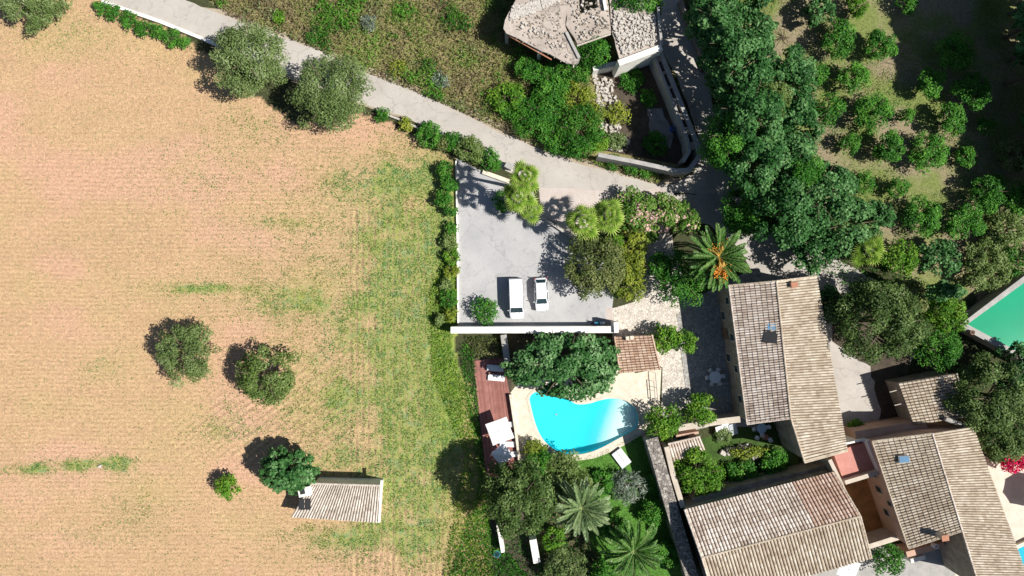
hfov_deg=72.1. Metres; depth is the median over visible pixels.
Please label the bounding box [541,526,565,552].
shrub
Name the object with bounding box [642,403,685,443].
leafy tree
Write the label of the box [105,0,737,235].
road
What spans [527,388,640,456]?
swimming pool
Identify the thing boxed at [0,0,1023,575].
ground
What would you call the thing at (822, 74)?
fruit tree
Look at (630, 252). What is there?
island undergrowth
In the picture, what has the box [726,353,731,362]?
window
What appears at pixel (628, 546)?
date palm
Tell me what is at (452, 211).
shrub
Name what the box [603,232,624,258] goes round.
shrub
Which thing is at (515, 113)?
shrub
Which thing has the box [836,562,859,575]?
parasol
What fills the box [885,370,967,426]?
outbuilding
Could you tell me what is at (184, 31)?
road kerb
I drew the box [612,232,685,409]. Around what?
courtyard paving
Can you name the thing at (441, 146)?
bush
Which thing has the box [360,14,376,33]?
shrub
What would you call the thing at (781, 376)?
stone house
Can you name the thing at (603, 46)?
shrub
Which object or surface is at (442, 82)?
shrub
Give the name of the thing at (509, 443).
sun lounger
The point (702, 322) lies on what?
shaded paving
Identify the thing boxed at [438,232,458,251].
shrub
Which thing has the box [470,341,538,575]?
garden ground
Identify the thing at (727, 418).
garden wall
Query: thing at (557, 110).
shrub
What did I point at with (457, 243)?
parking kerb
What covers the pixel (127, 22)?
bush
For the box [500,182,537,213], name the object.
fan palm
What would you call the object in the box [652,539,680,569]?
shrub
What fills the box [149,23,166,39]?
bush
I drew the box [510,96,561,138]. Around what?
shrub
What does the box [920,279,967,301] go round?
conifer
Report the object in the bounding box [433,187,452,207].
shrub
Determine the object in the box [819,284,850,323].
dense tree
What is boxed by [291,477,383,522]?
field hut
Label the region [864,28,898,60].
fruit tree
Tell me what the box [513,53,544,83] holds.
shrub
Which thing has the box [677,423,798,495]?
enclosed garden
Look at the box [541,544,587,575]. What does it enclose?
olive tree
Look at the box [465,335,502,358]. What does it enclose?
plant bed
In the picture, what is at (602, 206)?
fan palm
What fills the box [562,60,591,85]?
shrub
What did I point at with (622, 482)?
silver shrub
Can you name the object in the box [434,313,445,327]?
shrub
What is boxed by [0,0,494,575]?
field weeds
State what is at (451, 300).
shrub
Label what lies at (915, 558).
yard wall
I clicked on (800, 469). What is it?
garden wall
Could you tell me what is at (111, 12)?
bush
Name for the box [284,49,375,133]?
olive tree
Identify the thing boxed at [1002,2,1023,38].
tall tree
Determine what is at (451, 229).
shrub
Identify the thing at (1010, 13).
tall tree
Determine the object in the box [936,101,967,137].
fruit tree
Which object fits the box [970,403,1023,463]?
dense tree
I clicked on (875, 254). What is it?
fan palm
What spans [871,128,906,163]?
fruit tree
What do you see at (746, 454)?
shrub
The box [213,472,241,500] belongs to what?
tree
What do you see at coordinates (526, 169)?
fan palm
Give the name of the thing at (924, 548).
yard wall
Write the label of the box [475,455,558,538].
tall tree
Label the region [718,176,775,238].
dense tree
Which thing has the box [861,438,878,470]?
yard wall
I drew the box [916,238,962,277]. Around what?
fruit tree
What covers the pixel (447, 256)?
shrub
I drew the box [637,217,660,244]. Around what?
flowering shrub
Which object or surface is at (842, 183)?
tall tree
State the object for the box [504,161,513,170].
meter box
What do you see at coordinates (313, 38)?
shrub
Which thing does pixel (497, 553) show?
plastic tub
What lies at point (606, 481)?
shrub
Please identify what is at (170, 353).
olive tree
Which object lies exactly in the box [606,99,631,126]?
shrub
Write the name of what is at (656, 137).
shrub
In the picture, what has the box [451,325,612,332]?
boundary wall
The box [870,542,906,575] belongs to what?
tree
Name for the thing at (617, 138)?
shrub
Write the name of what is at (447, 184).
shrub
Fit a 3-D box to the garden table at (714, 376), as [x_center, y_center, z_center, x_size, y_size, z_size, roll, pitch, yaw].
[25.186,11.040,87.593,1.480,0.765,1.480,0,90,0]
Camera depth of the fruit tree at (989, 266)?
85.49 m
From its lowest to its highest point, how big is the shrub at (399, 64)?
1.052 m
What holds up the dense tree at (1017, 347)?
on the ground at (174, 478)
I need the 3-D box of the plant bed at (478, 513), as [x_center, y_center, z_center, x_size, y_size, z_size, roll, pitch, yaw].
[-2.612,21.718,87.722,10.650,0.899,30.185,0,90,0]
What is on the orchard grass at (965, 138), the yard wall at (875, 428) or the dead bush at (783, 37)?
the dead bush at (783, 37)
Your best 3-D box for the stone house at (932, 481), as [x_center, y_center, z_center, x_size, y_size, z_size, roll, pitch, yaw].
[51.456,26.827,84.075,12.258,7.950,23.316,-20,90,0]
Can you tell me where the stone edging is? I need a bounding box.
[482,170,509,183]
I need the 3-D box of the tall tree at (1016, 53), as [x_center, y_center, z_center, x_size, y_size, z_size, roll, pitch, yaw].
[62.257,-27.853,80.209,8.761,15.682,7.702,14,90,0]
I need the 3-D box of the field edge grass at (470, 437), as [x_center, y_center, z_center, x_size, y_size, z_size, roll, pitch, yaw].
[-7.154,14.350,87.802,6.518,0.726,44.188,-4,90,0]
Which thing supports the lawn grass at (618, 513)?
on the ground at (174, 478)
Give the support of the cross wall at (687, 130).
on the ruin yard at (636, 131)
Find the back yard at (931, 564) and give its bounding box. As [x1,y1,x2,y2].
[811,544,954,575]
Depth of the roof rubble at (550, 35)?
83.23 m
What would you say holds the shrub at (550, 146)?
on the ground at (174, 478)
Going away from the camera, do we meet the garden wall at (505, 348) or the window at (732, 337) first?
the window at (732, 337)
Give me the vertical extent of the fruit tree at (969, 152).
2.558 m
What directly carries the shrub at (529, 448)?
on the ground at (174, 478)
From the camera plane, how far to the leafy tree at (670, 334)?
85.31 m
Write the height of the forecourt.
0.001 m
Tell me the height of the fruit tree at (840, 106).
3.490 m
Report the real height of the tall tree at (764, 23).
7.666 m
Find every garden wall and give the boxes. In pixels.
[496,523,504,552]
[500,334,509,361]
[529,535,539,563]
[659,441,684,507]
[672,429,698,436]
[677,413,740,430]
[687,460,827,502]
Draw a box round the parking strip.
[606,308,611,322]
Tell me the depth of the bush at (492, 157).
86.35 m
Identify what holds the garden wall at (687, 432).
on the ground at (174, 478)
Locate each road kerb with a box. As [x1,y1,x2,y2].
[102,0,236,54]
[388,114,418,128]
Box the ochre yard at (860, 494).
[844,478,899,549]
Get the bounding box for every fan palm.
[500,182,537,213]
[509,159,541,194]
[517,195,543,225]
[562,203,599,240]
[592,197,625,236]
[843,233,886,268]
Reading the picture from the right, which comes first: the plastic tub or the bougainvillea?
the bougainvillea
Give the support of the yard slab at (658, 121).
on the ruin yard at (636, 131)
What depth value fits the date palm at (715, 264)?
80.42 m
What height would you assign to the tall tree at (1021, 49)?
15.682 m
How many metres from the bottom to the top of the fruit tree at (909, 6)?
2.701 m
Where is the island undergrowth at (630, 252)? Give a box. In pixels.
[584,208,696,297]
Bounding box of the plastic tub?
[494,551,499,557]
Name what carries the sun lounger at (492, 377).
on the deck
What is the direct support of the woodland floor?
on the ground at (174, 478)
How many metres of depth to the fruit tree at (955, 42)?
85.34 m
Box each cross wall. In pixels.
[679,127,689,139]
[690,142,695,151]
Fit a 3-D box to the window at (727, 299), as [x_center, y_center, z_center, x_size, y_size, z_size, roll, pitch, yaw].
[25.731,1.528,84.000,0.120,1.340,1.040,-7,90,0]
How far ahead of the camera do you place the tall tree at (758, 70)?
76.99 m
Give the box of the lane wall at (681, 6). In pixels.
[677,0,707,74]
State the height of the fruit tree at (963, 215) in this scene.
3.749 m
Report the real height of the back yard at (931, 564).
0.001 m
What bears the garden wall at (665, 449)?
on the ground at (174, 478)
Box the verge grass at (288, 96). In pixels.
[96,9,482,168]
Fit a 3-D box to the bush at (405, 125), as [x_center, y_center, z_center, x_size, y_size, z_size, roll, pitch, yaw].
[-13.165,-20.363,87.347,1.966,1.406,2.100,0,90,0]
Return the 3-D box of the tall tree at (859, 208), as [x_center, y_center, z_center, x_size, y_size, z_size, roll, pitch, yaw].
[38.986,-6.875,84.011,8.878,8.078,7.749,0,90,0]
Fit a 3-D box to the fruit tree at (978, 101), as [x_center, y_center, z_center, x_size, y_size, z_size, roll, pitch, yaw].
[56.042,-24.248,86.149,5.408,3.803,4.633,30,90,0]
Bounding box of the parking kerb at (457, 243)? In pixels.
[455,160,458,323]
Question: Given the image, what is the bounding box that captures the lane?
[671,193,909,309]
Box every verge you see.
[137,7,684,183]
[592,161,664,180]
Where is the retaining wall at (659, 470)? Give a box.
[641,432,697,575]
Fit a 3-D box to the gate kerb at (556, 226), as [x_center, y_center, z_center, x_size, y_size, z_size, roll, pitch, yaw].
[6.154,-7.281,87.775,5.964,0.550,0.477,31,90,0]
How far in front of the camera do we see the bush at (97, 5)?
87.02 m
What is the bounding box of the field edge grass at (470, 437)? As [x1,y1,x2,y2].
[427,233,493,575]
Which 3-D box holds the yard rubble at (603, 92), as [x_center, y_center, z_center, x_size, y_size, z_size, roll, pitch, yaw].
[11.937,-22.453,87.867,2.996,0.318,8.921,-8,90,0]
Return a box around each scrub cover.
[212,0,668,183]
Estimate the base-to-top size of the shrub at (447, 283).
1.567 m
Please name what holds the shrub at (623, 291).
on the ground at (174, 478)
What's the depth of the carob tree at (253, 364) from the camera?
83.70 m
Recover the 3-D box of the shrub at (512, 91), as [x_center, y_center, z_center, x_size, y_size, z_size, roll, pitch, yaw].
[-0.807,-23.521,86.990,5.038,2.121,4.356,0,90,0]
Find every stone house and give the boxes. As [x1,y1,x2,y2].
[681,470,871,575]
[717,276,847,462]
[867,421,1023,575]
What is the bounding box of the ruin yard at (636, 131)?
[597,60,690,165]
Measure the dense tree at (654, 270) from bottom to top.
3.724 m
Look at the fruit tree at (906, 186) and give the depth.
86.05 m
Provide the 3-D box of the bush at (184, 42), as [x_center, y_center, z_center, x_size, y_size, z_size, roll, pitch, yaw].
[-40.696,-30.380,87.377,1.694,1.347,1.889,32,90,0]
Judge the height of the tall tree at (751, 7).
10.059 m
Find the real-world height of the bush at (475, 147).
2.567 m
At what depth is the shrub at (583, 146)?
85.56 m
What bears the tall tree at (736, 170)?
on the ground at (174, 478)
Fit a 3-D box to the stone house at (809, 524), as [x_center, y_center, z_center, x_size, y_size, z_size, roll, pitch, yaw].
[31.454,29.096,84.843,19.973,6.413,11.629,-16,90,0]
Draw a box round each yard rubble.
[592,74,621,137]
[608,139,629,152]
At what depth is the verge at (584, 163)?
87.99 m
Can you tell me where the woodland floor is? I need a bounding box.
[719,60,962,369]
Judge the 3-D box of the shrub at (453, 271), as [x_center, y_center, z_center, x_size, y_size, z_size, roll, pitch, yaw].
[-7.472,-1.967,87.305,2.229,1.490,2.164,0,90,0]
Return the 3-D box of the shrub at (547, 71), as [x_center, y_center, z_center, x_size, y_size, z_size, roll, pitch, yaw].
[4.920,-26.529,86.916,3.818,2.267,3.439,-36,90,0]
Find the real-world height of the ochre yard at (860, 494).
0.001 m
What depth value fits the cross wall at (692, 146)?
85.21 m
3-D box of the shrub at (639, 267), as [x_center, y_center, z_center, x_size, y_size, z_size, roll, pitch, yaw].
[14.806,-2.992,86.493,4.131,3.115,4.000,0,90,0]
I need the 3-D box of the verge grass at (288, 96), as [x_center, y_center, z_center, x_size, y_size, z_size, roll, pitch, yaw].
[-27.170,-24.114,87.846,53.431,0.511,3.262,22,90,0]
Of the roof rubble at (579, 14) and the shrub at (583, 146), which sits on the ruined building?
the roof rubble at (579, 14)
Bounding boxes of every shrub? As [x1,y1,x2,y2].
[272,8,286,23]
[305,28,321,45]
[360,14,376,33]
[387,58,405,76]
[430,69,451,88]
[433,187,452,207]
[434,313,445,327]
[435,160,453,181]
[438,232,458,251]
[438,277,453,292]
[439,287,458,308]
[440,175,459,191]
[442,202,458,217]
[442,247,460,265]
[443,265,459,279]
[443,306,458,322]
[444,221,458,235]
[469,294,499,325]
[485,80,525,113]
[491,189,516,213]
[498,96,532,126]
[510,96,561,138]
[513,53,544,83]
[521,438,547,459]
[525,448,556,479]
[530,66,571,104]
[532,90,569,123]
[534,122,574,156]
[535,59,568,83]
[539,448,581,498]
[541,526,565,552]
[557,100,604,161]
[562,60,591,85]
[562,78,596,112]
[569,467,593,493]
[574,35,612,70]
[578,101,607,125]
[587,126,610,152]
[589,557,622,575]
[591,469,617,494]
[599,512,629,538]
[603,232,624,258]
[604,153,619,172]
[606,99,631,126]
[606,131,627,151]
[608,0,664,22]
[608,469,649,505]
[612,272,647,303]
[614,185,656,236]
[616,226,650,259]
[617,67,646,95]
[619,248,648,279]
[622,165,637,176]
[637,191,682,234]
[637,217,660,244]
[638,169,652,178]
[638,499,667,528]
[639,88,657,108]
[640,130,668,157]
[647,472,659,496]
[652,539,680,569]
[669,199,700,235]
[713,426,732,443]
[725,458,762,481]
[728,441,769,462]
[757,447,788,474]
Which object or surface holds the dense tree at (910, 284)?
on the ground at (174, 478)
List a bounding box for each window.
[721,311,725,320]
[725,296,729,304]
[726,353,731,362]
[730,333,734,341]
[734,364,738,373]
[738,394,742,403]
[874,484,882,494]
[882,507,890,517]
[886,499,892,507]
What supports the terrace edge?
on the ground at (174, 478)
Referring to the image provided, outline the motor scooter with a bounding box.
[591,321,606,324]
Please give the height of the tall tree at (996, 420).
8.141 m
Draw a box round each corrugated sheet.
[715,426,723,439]
[722,424,729,437]
[729,423,737,434]
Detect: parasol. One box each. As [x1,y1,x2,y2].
[485,417,513,444]
[491,443,513,465]
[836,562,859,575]
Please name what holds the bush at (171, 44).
on the ground at (174, 478)
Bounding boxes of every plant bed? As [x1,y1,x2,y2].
[450,342,525,575]
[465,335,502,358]
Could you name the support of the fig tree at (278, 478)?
on the ground at (174, 478)
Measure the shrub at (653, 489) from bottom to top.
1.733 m
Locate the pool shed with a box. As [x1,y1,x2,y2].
[613,335,660,373]
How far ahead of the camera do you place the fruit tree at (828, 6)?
85.17 m
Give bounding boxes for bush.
[92,1,108,18]
[104,2,120,21]
[119,9,138,31]
[132,19,153,38]
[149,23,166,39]
[160,28,180,49]
[177,34,191,49]
[374,106,390,122]
[398,115,413,131]
[414,120,442,148]
[431,134,449,150]
[443,131,461,151]
[452,134,485,165]
[478,146,501,172]
[774,30,790,44]
[845,418,864,426]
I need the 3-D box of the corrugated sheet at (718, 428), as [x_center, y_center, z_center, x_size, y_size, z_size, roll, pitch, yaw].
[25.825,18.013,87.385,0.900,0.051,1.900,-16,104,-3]
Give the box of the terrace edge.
[509,394,520,464]
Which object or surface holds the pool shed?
on the ground at (174, 478)
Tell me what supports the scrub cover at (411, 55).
on the ground at (174, 478)
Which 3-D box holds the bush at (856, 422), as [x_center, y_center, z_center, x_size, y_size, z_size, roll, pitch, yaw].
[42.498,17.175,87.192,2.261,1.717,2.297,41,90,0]
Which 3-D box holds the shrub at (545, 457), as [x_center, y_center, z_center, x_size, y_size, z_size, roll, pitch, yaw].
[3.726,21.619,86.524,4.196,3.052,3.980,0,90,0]
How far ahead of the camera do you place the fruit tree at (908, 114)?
86.31 m
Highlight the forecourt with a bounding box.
[540,187,662,235]
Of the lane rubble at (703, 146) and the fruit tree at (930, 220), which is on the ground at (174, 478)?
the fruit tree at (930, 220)
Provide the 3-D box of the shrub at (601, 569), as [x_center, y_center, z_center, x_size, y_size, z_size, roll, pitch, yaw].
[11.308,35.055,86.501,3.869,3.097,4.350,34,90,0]
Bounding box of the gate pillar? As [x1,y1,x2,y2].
[611,321,618,332]
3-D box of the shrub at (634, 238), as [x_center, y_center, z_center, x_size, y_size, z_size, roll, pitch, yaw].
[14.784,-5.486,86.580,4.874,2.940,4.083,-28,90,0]
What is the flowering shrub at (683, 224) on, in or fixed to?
on the ground at (174, 478)
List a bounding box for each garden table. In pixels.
[709,371,720,382]
[756,423,766,432]
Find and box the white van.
[507,278,523,318]
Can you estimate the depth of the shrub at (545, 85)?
85.95 m
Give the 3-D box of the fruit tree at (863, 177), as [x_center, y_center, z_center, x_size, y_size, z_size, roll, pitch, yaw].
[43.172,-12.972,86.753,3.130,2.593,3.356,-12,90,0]
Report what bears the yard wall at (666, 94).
on the ground at (174, 478)
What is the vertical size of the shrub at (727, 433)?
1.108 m
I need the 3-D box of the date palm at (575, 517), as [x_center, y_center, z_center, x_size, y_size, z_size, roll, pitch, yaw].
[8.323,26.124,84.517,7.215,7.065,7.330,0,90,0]
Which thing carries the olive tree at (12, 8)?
on the ground at (174, 478)
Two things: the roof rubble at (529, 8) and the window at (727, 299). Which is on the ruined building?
the roof rubble at (529, 8)
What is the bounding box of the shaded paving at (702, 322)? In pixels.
[649,252,764,438]
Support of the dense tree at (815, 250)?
on the ground at (174, 478)
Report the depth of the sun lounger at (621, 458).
87.58 m
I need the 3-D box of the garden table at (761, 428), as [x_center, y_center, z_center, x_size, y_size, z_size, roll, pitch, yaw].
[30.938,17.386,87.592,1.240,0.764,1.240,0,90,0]
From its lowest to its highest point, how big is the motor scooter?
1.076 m
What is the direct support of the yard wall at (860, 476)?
on the ground at (174, 478)
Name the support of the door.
in the stone house at (781, 376)
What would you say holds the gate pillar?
on the ground at (174, 478)
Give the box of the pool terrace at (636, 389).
[510,367,660,460]
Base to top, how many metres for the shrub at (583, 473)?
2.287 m
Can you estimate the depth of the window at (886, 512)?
85.29 m
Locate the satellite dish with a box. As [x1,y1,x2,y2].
[930,542,938,548]
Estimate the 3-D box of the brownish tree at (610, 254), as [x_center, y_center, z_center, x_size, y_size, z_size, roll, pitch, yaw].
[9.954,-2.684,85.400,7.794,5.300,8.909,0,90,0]
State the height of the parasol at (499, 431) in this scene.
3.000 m
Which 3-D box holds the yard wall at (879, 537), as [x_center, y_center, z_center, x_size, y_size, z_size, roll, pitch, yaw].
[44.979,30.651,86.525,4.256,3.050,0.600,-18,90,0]
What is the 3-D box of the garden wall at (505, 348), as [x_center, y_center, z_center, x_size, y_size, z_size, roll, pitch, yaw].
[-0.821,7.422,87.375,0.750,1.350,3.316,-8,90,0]
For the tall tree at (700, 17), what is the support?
on the ground at (174, 478)
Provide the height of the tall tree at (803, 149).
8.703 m
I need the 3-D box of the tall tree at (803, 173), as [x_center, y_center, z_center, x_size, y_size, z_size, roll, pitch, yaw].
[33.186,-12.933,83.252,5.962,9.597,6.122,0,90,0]
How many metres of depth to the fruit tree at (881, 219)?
85.08 m
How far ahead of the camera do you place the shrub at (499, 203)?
86.29 m
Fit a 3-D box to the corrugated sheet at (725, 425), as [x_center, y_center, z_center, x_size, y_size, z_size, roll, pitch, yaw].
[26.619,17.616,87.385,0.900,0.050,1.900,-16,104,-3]
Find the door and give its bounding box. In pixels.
[721,327,728,338]
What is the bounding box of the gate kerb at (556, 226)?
[541,216,577,239]
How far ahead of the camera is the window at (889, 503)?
83.60 m
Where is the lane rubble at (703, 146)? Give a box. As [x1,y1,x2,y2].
[689,89,716,177]
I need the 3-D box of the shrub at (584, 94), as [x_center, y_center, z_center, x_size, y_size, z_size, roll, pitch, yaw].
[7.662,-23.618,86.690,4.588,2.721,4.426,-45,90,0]
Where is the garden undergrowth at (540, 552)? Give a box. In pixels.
[495,465,688,575]
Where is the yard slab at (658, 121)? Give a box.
[647,107,672,148]
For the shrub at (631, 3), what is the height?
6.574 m
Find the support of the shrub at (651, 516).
on the ground at (174, 478)
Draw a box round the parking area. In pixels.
[457,158,612,325]
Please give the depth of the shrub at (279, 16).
87.14 m
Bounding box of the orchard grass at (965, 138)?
[738,0,1023,290]
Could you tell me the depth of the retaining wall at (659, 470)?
84.90 m
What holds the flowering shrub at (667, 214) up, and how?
on the ground at (174, 478)
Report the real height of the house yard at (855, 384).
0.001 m
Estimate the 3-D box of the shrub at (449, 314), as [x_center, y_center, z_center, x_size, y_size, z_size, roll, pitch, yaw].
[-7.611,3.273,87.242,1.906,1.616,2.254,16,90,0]
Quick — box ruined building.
[503,0,662,77]
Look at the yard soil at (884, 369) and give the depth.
87.98 m
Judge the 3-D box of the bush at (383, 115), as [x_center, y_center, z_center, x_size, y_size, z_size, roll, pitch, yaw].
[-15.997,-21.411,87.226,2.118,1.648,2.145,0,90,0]
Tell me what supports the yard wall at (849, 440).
on the ground at (174, 478)
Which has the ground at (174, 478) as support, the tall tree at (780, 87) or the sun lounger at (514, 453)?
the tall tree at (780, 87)
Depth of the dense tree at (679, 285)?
84.48 m
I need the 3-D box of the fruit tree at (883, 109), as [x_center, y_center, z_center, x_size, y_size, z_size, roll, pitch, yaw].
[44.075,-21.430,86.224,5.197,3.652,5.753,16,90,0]
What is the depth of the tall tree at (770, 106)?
76.78 m
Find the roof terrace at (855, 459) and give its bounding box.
[829,442,873,483]
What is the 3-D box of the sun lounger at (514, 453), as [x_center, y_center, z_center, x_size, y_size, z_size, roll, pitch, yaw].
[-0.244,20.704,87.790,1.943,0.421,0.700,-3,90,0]
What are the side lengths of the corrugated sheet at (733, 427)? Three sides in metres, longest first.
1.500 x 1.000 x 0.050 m
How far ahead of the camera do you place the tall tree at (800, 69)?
80.17 m
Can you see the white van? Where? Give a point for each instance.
(516, 296)
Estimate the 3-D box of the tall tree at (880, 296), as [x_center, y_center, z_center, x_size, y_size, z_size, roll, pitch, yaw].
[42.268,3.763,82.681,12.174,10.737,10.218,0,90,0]
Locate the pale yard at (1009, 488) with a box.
[955,456,1023,575]
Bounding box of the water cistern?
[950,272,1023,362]
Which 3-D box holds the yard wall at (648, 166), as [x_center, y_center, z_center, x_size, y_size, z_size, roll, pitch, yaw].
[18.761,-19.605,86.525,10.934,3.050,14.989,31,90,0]
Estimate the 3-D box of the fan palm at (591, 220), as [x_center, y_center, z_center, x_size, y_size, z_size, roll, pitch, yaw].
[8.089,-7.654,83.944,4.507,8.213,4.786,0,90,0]
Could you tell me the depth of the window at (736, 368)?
83.80 m
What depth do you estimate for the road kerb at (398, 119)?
87.60 m
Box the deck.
[473,357,517,478]
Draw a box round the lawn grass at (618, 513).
[576,435,679,575]
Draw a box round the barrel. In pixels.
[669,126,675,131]
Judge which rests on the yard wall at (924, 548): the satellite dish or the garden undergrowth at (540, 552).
the satellite dish
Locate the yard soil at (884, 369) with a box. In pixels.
[832,293,915,419]
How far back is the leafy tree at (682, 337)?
85.40 m
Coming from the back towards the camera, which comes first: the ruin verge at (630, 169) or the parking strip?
the ruin verge at (630, 169)
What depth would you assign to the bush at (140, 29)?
87.07 m
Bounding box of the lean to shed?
[665,434,704,461]
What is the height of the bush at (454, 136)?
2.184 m
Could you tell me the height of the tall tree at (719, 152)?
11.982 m
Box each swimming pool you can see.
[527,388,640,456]
[1015,539,1023,565]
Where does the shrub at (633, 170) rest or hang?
on the ground at (174, 478)
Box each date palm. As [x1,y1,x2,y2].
[554,476,612,541]
[600,518,663,575]
[681,223,751,291]
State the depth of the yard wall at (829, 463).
83.63 m
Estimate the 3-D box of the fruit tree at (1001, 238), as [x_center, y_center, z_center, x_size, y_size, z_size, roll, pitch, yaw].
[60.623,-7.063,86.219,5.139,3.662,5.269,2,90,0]
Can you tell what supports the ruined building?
on the ground at (174, 478)
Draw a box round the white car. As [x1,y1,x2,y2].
[533,277,549,310]
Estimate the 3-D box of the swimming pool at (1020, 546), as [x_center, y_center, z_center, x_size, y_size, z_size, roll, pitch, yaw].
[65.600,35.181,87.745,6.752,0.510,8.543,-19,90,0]
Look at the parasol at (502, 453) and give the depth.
85.27 m
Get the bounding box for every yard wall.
[595,51,701,176]
[649,57,690,165]
[817,457,844,486]
[841,469,879,484]
[843,417,926,438]
[844,434,865,443]
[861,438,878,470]
[866,527,898,548]
[895,540,944,556]
[903,554,925,562]
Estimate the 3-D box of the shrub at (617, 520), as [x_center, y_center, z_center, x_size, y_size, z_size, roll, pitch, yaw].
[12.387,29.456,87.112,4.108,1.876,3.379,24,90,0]
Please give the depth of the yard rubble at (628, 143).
87.83 m
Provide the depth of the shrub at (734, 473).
86.77 m
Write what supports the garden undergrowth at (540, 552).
on the ground at (174, 478)
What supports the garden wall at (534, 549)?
on the ground at (174, 478)
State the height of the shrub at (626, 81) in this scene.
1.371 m
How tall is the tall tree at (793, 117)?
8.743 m
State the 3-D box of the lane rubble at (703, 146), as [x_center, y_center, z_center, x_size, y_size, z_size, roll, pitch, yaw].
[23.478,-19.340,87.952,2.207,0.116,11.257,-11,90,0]
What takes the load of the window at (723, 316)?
in the stone house at (781, 376)
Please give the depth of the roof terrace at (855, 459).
84.60 m
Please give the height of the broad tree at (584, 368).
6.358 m
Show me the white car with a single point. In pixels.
(541, 299)
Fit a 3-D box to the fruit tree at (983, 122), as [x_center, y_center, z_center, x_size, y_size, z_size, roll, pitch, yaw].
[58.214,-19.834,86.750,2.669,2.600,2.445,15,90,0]
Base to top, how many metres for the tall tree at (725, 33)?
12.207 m
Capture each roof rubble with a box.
[509,0,657,54]
[512,0,605,56]
[512,0,609,57]
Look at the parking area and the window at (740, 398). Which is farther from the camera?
the parking area
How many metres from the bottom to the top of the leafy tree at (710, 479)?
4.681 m
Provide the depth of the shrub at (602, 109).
86.41 m
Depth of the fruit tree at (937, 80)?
85.33 m
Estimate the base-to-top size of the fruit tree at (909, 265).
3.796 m
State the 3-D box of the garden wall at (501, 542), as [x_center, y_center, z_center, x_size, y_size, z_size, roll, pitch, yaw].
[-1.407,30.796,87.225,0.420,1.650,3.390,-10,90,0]
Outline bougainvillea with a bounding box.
[999,455,1023,473]
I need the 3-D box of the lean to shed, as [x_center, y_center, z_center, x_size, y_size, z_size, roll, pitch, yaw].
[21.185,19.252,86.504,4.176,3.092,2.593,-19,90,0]
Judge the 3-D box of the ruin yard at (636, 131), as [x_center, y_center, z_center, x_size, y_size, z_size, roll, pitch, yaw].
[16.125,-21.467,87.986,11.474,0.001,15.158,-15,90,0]
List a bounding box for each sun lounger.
[487,364,502,371]
[488,374,504,381]
[499,441,514,446]
[511,451,517,456]
[611,447,630,468]
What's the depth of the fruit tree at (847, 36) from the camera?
85.25 m
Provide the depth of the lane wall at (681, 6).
87.12 m
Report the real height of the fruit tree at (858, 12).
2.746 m
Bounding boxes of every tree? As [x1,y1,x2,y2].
[0,0,72,35]
[153,320,221,389]
[208,18,289,99]
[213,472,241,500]
[233,343,301,406]
[257,445,321,495]
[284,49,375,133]
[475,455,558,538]
[499,331,620,401]
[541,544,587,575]
[563,234,625,301]
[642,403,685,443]
[646,322,679,354]
[647,251,675,279]
[654,247,706,308]
[669,328,698,354]
[672,446,726,496]
[678,392,716,426]
[682,0,743,48]
[695,21,746,77]
[696,31,776,102]
[696,110,751,172]
[709,70,786,156]
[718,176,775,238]
[723,132,792,199]
[728,0,773,15]
[737,11,779,61]
[738,80,794,131]
[747,172,822,250]
[755,42,818,112]
[758,127,817,180]
[774,152,825,195]
[776,94,825,153]
[782,160,859,235]
[790,226,839,275]
[801,0,836,28]
[809,196,883,261]
[813,60,830,86]
[815,92,846,129]
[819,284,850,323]
[820,17,856,60]
[823,277,934,364]
[835,60,871,94]
[835,132,861,155]
[845,0,869,19]
[852,91,894,136]
[855,169,877,194]
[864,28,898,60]
[868,199,896,227]
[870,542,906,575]
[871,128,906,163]
[877,238,920,275]
[887,175,911,199]
[887,275,928,318]
[894,0,918,16]
[895,107,915,125]
[897,194,942,237]
[906,130,949,176]
[908,329,963,373]
[916,65,947,99]
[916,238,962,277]
[920,294,968,335]
[932,30,976,70]
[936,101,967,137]
[941,201,986,239]
[942,350,1023,439]
[947,71,993,111]
[954,146,978,168]
[962,235,1012,292]
[967,173,1007,215]
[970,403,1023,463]
[976,117,998,136]
[987,210,1023,250]
[989,340,1023,391]
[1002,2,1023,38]
[1002,31,1023,86]
[1003,180,1023,217]
[1005,243,1023,276]
[1007,10,1016,16]
[1007,41,1023,62]
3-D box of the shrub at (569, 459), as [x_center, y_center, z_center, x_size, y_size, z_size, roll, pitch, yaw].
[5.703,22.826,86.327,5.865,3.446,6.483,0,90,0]
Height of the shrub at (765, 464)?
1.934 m
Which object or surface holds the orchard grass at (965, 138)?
on the ground at (174, 478)
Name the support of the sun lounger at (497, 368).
on the deck
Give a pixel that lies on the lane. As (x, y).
(770, 259)
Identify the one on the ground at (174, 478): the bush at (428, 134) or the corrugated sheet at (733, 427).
the bush at (428, 134)
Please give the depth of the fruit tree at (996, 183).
85.23 m
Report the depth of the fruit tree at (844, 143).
86.06 m
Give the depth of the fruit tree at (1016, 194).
85.42 m
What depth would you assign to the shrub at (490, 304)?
86.36 m
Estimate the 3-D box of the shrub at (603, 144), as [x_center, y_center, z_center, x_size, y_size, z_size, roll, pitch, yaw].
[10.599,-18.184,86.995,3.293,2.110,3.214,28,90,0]
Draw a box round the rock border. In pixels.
[719,442,758,459]
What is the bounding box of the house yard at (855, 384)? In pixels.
[825,321,915,425]
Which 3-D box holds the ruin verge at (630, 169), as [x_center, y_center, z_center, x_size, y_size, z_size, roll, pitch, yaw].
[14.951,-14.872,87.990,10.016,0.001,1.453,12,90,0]

